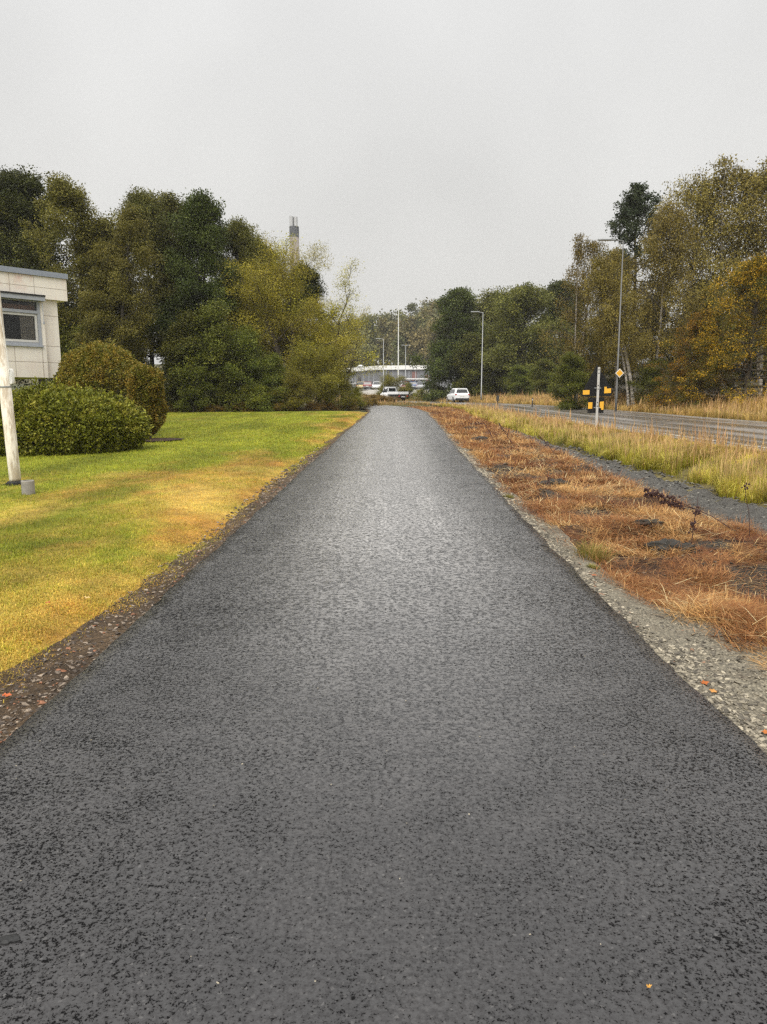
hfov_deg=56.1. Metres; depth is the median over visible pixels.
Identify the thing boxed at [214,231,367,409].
willow tree
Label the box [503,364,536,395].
young tree
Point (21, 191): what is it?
alder tree
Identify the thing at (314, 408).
bramble bush
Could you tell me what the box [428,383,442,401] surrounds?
rowan bush
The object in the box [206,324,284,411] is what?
young tree
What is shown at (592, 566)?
grass tuft
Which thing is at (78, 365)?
beech topiary
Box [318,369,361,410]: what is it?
scrub willow
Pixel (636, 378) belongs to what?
alder tree
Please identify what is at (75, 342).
young tree
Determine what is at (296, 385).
scrub willow
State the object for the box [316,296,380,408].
willow tree
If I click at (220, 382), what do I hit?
scrub willow
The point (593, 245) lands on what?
birch tree
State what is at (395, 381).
rowan bush
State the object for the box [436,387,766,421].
roadside grass
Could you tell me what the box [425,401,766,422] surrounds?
road line
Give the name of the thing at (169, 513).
lawn
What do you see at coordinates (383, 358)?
street lamp
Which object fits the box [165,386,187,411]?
scrub willow
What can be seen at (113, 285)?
alder tree
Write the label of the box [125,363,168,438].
beech topiary
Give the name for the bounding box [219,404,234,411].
bramble bush
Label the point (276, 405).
bramble bush
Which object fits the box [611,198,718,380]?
birch tree
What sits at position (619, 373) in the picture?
priority sign
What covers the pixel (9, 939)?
tar blob
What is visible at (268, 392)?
scrub willow
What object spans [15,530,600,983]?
path grit
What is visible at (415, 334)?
distant woodland
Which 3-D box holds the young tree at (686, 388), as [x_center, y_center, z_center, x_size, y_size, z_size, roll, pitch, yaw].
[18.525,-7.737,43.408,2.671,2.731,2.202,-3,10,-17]
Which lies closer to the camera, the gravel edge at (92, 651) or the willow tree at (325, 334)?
the gravel edge at (92, 651)
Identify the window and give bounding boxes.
[1,297,43,346]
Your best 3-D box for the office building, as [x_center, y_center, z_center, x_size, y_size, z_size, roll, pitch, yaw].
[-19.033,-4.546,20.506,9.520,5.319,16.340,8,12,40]
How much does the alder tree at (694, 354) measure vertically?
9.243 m
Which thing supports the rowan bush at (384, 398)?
on the ground at (17, 384)
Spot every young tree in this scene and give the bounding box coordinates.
[34,307,78,386]
[60,318,125,400]
[116,337,155,391]
[151,307,216,410]
[159,297,254,411]
[169,349,218,411]
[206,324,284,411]
[244,352,293,411]
[444,331,501,396]
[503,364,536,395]
[525,358,563,396]
[545,350,595,409]
[626,358,677,404]
[667,367,710,402]
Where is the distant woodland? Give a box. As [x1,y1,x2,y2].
[312,291,488,367]
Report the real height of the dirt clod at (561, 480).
0.246 m
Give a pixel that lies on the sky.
(440, 145)
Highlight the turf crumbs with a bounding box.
[464,434,766,690]
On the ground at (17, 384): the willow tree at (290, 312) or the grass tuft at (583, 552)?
the willow tree at (290, 312)
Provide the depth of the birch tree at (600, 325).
46.35 m
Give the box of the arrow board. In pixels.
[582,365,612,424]
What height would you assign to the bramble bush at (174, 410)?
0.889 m
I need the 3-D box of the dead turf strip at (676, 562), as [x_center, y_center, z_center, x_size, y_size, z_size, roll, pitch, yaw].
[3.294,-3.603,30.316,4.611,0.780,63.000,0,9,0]
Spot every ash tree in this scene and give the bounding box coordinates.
[450,286,536,380]
[460,334,520,396]
[474,281,583,394]
[521,279,609,392]
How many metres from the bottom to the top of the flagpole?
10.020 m
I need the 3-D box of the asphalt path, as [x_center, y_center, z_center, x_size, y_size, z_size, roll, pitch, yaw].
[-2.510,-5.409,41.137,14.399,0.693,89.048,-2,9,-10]
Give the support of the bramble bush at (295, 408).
on the lawn at (169, 513)
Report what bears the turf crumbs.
on the dead turf strip at (676, 562)
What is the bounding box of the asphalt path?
[0,404,766,1023]
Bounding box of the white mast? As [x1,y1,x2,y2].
[398,304,398,387]
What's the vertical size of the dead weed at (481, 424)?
0.610 m
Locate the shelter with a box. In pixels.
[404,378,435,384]
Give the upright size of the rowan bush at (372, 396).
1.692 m
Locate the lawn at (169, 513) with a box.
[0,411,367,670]
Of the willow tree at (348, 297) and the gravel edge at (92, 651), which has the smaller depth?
the gravel edge at (92, 651)
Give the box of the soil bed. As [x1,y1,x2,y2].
[145,438,183,440]
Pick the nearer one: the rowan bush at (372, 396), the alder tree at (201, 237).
the alder tree at (201, 237)
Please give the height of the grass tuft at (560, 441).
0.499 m
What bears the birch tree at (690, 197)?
on the ground at (17, 384)
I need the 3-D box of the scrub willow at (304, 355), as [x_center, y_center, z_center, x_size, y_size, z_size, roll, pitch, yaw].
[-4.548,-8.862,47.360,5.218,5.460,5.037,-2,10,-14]
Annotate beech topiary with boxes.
[53,339,141,429]
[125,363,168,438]
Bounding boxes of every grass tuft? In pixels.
[548,434,571,446]
[571,538,621,563]
[586,562,600,569]
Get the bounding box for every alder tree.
[0,164,81,388]
[0,194,50,270]
[16,170,158,351]
[61,201,163,395]
[110,184,200,366]
[136,188,208,356]
[144,187,265,385]
[200,214,277,353]
[222,241,313,391]
[269,261,360,407]
[577,310,634,396]
[614,297,687,388]
[663,277,745,393]
[736,304,766,394]
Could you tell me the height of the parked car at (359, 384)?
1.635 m
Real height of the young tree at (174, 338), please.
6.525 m
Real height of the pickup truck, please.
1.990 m
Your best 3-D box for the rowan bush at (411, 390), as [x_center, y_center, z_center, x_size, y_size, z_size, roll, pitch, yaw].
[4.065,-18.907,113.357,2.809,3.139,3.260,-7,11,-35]
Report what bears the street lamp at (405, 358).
on the parking deck
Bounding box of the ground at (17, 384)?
[10,364,766,444]
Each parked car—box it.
[357,382,364,389]
[363,381,374,389]
[371,382,380,389]
[409,381,417,389]
[415,381,425,389]
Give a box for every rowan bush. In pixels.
[361,392,388,400]
[370,373,410,398]
[375,395,399,402]
[405,382,414,398]
[411,388,427,400]
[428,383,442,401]
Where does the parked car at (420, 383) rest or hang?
on the parking deck
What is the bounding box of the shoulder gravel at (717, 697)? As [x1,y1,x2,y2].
[443,430,766,753]
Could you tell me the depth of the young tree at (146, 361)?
44.58 m
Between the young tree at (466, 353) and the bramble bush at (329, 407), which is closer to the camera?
the bramble bush at (329, 407)
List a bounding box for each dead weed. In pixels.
[469,422,493,438]
[498,423,513,445]
[539,436,561,456]
[643,488,739,532]
[688,500,700,543]
[741,482,749,535]
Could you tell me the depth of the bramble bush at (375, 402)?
62.05 m
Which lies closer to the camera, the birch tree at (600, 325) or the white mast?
the birch tree at (600, 325)
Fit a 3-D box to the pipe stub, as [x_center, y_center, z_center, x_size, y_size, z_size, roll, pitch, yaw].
[-5.423,-0.356,10.987,0.188,0.253,0.186,0,9,0]
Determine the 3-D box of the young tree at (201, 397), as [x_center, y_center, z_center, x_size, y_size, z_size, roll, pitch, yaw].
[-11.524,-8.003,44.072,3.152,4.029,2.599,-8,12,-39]
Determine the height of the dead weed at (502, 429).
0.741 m
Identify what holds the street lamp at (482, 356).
on the ground at (17, 384)
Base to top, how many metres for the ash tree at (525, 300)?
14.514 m
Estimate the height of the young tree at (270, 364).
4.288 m
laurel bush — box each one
[0,376,153,456]
[0,408,37,455]
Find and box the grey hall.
[341,365,455,389]
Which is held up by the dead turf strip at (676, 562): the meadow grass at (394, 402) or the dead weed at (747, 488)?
the dead weed at (747, 488)
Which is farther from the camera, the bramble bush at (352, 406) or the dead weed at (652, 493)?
the bramble bush at (352, 406)
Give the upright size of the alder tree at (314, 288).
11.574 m
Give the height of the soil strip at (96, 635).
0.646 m
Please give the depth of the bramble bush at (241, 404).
44.49 m
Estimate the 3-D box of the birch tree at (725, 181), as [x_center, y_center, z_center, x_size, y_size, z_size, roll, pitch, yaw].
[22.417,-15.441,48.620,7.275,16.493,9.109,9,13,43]
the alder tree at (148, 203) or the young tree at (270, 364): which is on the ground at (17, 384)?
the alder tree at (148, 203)
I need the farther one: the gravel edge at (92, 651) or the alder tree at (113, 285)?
the alder tree at (113, 285)
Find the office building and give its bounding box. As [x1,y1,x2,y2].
[0,265,67,378]
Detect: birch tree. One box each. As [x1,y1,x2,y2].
[535,232,611,405]
[568,244,660,400]
[576,254,658,405]
[586,276,645,406]
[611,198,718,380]
[634,165,757,365]
[654,153,766,395]
[706,156,766,396]
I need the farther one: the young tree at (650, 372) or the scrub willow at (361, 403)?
the scrub willow at (361, 403)
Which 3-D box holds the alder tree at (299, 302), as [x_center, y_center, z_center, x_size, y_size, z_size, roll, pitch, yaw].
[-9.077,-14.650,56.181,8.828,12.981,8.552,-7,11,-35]
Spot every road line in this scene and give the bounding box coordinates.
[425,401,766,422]
[435,403,764,447]
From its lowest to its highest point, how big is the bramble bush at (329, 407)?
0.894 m
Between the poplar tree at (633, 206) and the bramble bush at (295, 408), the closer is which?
the bramble bush at (295, 408)
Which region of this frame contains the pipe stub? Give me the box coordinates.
[21,480,34,494]
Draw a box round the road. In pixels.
[392,401,766,450]
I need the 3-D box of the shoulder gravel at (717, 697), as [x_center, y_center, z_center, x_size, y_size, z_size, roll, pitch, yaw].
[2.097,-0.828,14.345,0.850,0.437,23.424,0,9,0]
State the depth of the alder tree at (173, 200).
49.30 m
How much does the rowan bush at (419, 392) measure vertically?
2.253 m
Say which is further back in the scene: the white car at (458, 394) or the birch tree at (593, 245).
the white car at (458, 394)
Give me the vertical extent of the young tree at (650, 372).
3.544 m
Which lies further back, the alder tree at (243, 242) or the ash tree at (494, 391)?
the ash tree at (494, 391)
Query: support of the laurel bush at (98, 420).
on the lawn at (169, 513)
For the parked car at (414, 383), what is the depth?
142.00 m
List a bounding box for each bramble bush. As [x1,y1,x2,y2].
[167,404,178,412]
[198,402,218,411]
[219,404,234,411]
[228,400,253,411]
[270,401,288,410]
[284,405,302,410]
[301,401,326,410]
[321,401,341,410]
[336,398,358,410]
[354,398,372,409]
[364,396,383,405]
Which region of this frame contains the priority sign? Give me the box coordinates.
[615,369,623,377]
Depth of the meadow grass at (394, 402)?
74.88 m
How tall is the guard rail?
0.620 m
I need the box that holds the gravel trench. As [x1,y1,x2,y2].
[510,431,766,535]
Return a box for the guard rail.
[351,386,450,389]
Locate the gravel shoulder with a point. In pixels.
(619, 596)
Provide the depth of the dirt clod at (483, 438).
21.79 m
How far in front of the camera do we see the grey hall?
172.21 m
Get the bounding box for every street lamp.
[376,338,383,388]
[402,345,409,375]
[471,311,482,399]
[598,239,623,410]
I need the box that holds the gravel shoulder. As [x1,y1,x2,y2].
[422,410,766,750]
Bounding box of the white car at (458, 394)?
[446,388,469,401]
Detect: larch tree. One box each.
[630,307,751,409]
[643,251,766,406]
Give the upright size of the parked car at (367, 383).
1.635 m
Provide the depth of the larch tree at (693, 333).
39.76 m
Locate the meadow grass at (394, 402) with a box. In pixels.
[283,394,538,405]
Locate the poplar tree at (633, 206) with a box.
[598,181,685,390]
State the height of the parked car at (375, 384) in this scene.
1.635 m
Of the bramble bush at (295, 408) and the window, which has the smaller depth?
the window
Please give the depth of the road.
27.22 m
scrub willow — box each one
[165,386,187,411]
[206,373,238,411]
[236,384,269,410]
[257,375,286,410]
[267,368,319,410]
[281,336,349,410]
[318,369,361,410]
[341,385,368,408]
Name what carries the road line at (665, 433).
on the road
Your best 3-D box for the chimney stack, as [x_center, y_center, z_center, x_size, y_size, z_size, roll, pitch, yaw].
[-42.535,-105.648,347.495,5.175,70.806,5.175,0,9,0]
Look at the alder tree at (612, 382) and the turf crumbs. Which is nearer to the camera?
the turf crumbs
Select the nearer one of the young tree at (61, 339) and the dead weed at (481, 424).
the dead weed at (481, 424)
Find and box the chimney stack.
[289,216,298,266]
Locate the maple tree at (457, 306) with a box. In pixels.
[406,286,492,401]
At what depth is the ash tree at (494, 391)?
91.94 m
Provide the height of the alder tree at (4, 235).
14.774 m
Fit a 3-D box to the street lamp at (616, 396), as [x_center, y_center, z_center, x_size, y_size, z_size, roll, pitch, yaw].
[13.326,-10.946,42.794,1.607,10.108,0.286,0,9,0]
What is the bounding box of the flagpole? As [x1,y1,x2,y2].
[0,294,20,485]
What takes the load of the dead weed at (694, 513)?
on the dead turf strip at (676, 562)
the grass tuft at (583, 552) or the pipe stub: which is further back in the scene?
the pipe stub
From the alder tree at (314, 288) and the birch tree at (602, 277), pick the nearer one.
the birch tree at (602, 277)
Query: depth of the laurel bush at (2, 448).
16.90 m
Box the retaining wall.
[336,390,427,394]
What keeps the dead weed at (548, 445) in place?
on the dead turf strip at (676, 562)
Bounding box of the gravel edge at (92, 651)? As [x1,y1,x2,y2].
[0,447,328,742]
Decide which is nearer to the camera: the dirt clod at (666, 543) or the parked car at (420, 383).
the dirt clod at (666, 543)
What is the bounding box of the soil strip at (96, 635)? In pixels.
[0,408,369,743]
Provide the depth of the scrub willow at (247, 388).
44.82 m
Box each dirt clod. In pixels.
[470,436,488,441]
[537,478,570,486]
[632,519,664,528]
[643,538,696,555]
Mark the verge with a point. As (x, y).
(683, 477)
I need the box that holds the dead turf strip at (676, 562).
[402,406,766,646]
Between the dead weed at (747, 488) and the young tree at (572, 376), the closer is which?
the dead weed at (747, 488)
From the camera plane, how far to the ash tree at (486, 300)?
96.89 m
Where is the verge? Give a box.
[437,405,766,511]
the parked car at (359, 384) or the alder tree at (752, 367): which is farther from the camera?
the parked car at (359, 384)
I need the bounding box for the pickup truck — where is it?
[380,386,408,400]
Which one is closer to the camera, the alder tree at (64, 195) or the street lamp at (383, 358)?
the alder tree at (64, 195)
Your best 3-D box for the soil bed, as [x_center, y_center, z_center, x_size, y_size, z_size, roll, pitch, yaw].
[-6.752,-2.176,21.433,1.569,0.048,1.493,0,9,0]
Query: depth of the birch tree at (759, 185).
46.69 m
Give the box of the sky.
[0,0,766,363]
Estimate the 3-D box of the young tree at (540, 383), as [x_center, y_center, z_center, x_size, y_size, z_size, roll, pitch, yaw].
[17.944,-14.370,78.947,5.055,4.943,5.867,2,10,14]
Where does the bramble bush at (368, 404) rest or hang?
on the ground at (17, 384)
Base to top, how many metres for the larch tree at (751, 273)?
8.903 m
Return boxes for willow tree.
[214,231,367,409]
[221,231,346,380]
[276,256,397,400]
[295,319,349,401]
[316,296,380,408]
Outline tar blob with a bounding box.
[0,934,20,944]
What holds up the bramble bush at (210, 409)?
on the lawn at (169, 513)
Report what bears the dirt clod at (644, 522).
on the dead turf strip at (676, 562)
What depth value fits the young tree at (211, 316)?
43.95 m

